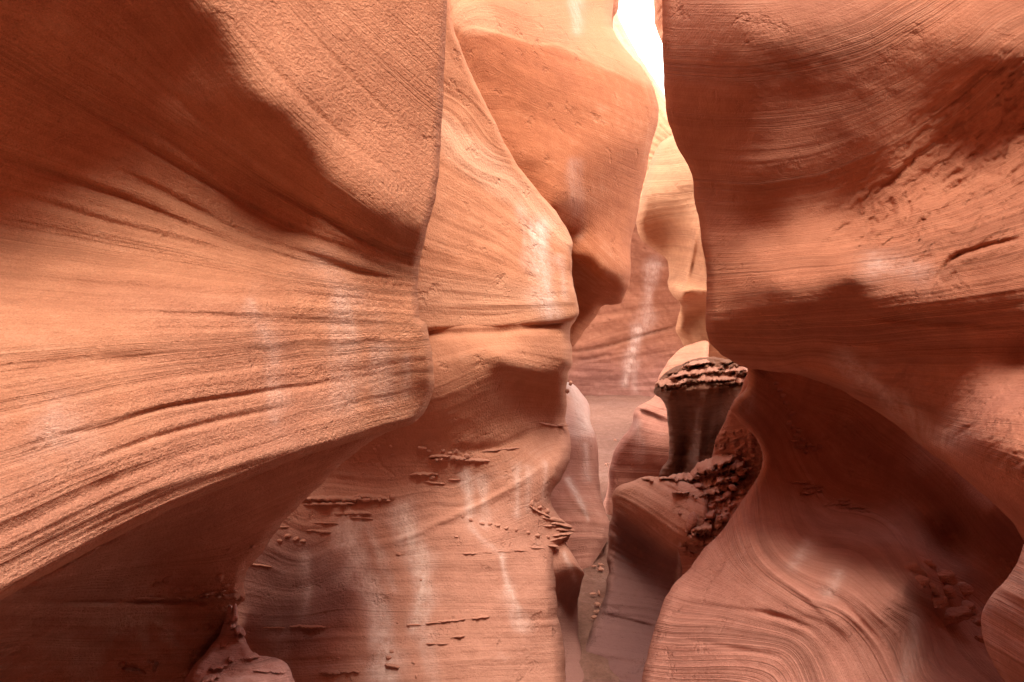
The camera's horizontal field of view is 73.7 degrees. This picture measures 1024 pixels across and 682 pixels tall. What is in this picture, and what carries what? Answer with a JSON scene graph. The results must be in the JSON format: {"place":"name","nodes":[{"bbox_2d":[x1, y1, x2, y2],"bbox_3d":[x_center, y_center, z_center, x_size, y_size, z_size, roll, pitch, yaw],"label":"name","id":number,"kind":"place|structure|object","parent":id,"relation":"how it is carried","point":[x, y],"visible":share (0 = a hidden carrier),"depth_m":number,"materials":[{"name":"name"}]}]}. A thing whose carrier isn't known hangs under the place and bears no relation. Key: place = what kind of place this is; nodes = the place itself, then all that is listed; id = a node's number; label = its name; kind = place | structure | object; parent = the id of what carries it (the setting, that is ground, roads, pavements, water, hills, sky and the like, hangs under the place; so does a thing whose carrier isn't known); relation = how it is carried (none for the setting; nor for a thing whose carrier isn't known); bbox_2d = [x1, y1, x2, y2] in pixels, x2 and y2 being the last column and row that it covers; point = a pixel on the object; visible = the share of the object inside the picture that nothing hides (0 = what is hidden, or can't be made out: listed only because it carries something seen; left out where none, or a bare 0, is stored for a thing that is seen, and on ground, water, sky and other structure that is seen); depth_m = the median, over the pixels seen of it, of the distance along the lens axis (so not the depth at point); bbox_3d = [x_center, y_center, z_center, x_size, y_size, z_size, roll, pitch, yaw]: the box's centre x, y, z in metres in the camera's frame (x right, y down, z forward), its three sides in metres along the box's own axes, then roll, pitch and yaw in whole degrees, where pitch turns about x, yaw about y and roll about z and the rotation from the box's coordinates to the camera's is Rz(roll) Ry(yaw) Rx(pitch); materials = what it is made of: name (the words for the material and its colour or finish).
{"place":"outdoors","nodes":[
{"label":"outdoors","id":0,"kind":"place"},
{"bbox_2d":[0,0,446,681],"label":"canyon wall","id":1,"kind":"structure","parent":0,"point":[216,364],"depth_m":1.79,"materials":[{"name":"orange stone"}]},
{"bbox_2d":[184,603,294,681],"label":"boulder","id":2,"kind":"object","parent":1,"relation":"attached to","point":[229,655],"visible":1,"depth_m":1.83,"materials":[{"name":"brown stone"}]},
{"bbox_2d":[237,0,583,681],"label":"canyon wall","id":3,"kind":"structure","parent":0,"point":[429,545],"depth_m":3.13,"materials":[{"name":"stone"}]},
{"bbox_2d":[449,0,658,346],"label":"rock fin","id":4,"kind":"object","parent":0,"point":[566,90],"visible":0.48,"depth_m":4.00,"materials":[{"name":"orange stone"}]},
{"bbox_2d":[612,0,618,27],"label":"rock buttress","id":5,"kind":"object","parent":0,"point":[615,5],"visible":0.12,"depth_m":6.10,"materials":[{"name":"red stone"}]},
{"bbox_2d":[578,395,653,681],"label":"sand floor","id":6,"kind":"structure","parent":0,"point":[611,418],"depth_m":7.26,"materials":[{"name":"orange sand"}]},
{"bbox_2d":[551,382,608,568],"bbox_3d":[0.356,1.317,5.809,0.936,2.203,2.648,0,0,0],"label":"rock fin","id":7,"kind":"object","parent":6,"relation":"on","point":[577,503],"visible":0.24,"depth_m":5.18,"materials":[{"name":"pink stone"}]},
{"bbox_2d":[585,476,708,681],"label":"rock pillar","id":8,"kind":"object","parent":6,"relation":"on","point":[647,537],"visible":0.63,"depth_m":3.60,"materials":[{"name":"stone"}]},
{"bbox_2d":[603,341,708,515],"bbox_3d":[1.416,0.963,6.823,1.076,1.937,2.431,0,0,14],"label":"rock fin","id":9,"kind":"object","parent":6,"relation":"on","point":[641,449],"visible":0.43,"depth_m":6.05,"materials":[{"name":"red stone"}]},
{"bbox_2d":[636,134,727,358],"bbox_3d":[2.326,-1.371,8.839,1.410,3.874,4.936,0,0,19],"label":"rock column","id":10,"kind":"object","parent":6,"relation":"on","point":[667,224],"visible":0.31,"depth_m":7.70,"materials":[{"name":"orange stone"}]},
{"bbox_2d":[653,357,747,476],"bbox_3d":[1.435,0.755,5.005,0.800,1.295,2.254,0,0,14],"label":"rock pillar","id":11,"kind":"object","parent":6,"relation":"on","point":[698,396],"visible":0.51,"depth_m":4.51,"materials":[{"name":"brown stone"}]},
{"bbox_2d":[568,223,683,396],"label":"canyon wall","id":12,"kind":"structure","parent":0,"point":[631,344],"depth_m":14.87,"materials":[{"name":"stone"}]},
{"bbox_2d":[613,13,665,109],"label":"canyon wall","id":13,"kind":"structure","parent":0,"point":[622,36],"depth_m":21.48,"materials":[{"name":"stone"}]},
{"bbox_2d":[617,0,664,93],"label":"sky","id":14,"kind":"structure","parent":0,"point":[636,17],"materials":[{"name":"white"}]},
{"bbox_2d":[639,83,671,205],"bbox_3d":[2.696,-3.711,12.459,1.881,3.401,2.174,0,0,10],"label":"rock fin","id":15,"kind":"object","parent":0,"point":[663,131],"visible":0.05,"depth_m":11.78,"materials":[{"name":"stone"}]},
{"bbox_2d":[654,0,662,41],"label":"rock buttress","id":16,"kind":"object","parent":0,"point":[658,13],"visible":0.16,"depth_m":9.12,"materials":[{"name":"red stone"}]},
{"bbox_2d":[641,0,1023,681],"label":"canyon wall","id":17,"kind":"structure","parent":0,"point":[857,168],"depth_m":2.14,"materials":[{"name":"red stone"}]},
{"bbox_2d":[904,562,927,577],"bbox_3d":[1.278,0.728,2.164,0.069,0.052,0.059,0,0,25],"label":"loose rock","id":18,"kind":"object","parent":17,"relation":"on","point":[916,567],"visible":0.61,"depth_m":2.14,"materials":[{"name":"red stone"}]},
{"bbox_2d":[915,575,929,586],"bbox_3d":[1.246,0.736,2.086,0.046,0.034,0.037,0,0,-18],"label":"loose rock","id":19,"kind":"object","parent":17,"relation":"on","point":[922,580],"visible":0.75,"depth_m":2.08,"materials":[{"name":"red stone"}]},
{"bbox_2d":[923,559,935,568],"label":"loose rock","id":20,"kind":"object","parent":17,"relation":"on","point":[930,563],"visible":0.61,"depth_m":2.31,"materials":[{"name":"red stone"}]},
{"bbox_2d":[929,582,939,595],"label":"loose rock","id":21,"kind":"object","parent":17,"relation":"on","point":[934,589],"visible":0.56,"depth_m":2.11,"materials":[{"name":"red stone"}]},
{"bbox_2d":[933,595,948,608],"bbox_3d":[1.300,0.804,2.099,0.093,0.035,0.042,0,0,0],"label":"loose rock","id":22,"kind":"object","parent":17,"relation":"on","point":[940,602],"visible":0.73,"depth_m":2.08,"materials":[{"name":"red stone"}]},
{"bbox_2d":[936,569,958,584],"bbox_3d":[1.438,0.795,2.285,0.085,0.053,0.056,0,0,-13],"label":"loose rock","id":23,"kind":"object","parent":17,"relation":"on","point":[946,576],"visible":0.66,"depth_m":2.27,"materials":[{"name":"red stone"}]},
{"bbox_2d":[943,584,956,598],"bbox_3d":[1.429,0.823,2.238,0.065,0.042,0.053,0,0,0],"label":"loose rock","id":24,"kind":"object","parent":17,"relation":"on","point":[950,591],"visible":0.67,"depth_m":2.22,"materials":[{"name":"red stone"}]},
{"bbox_2d":[944,606,974,625],"bbox_3d":[1.380,0.866,2.160,0.140,0.048,0.076,0,0,-11],"label":"loose rock","id":25,"kind":"object","parent":17,"relation":"on","point":[955,615],"visible":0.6,"depth_m":2.14,"materials":[{"name":"red stone"}]},
{"bbox_2d":[958,582,973,596],"bbox_3d":[1.581,0.873,2.398,0.065,0.050,0.058,0,0,0],"label":"loose rock","id":26,"kind":"object","parent":17,"relation":"on","point":[966,589],"visible":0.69,"depth_m":2.38,"materials":[{"name":"red stone"}]},
{"bbox_2d":[962,600,975,610],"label":"loose rock","id":27,"kind":"object","parent":17,"relation":"on","point":[970,605],"visible":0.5,"depth_m":2.31,"materials":[{"name":"red stone"}]},
{"bbox_2d":[969,613,981,625],"bbox_3d":[1.562,0.944,2.291,0.073,0.052,0.057,0,0,0],"label":"loose rock","id":28,"kind":"object","parent":17,"relation":"on","point":[975,619],"visible":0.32,"depth_m":2.28,"materials":[{"name":"red stone"}]},
{"bbox_2d":[974,635,983,642],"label":"loose rock","id":29,"kind":"object","parent":17,"relation":"on","point":[979,638],"visible":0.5,"depth_m":2.13,"materials":[{"name":"red stone"}]},
{"bbox_2d":[981,545,1023,681],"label":"boulder","id":30,"kind":"object","parent":17,"relation":"attached to","point":[1002,620],"visible":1,"depth_m":1.05,"materials":[{"name":"brown stone"}]}
]}

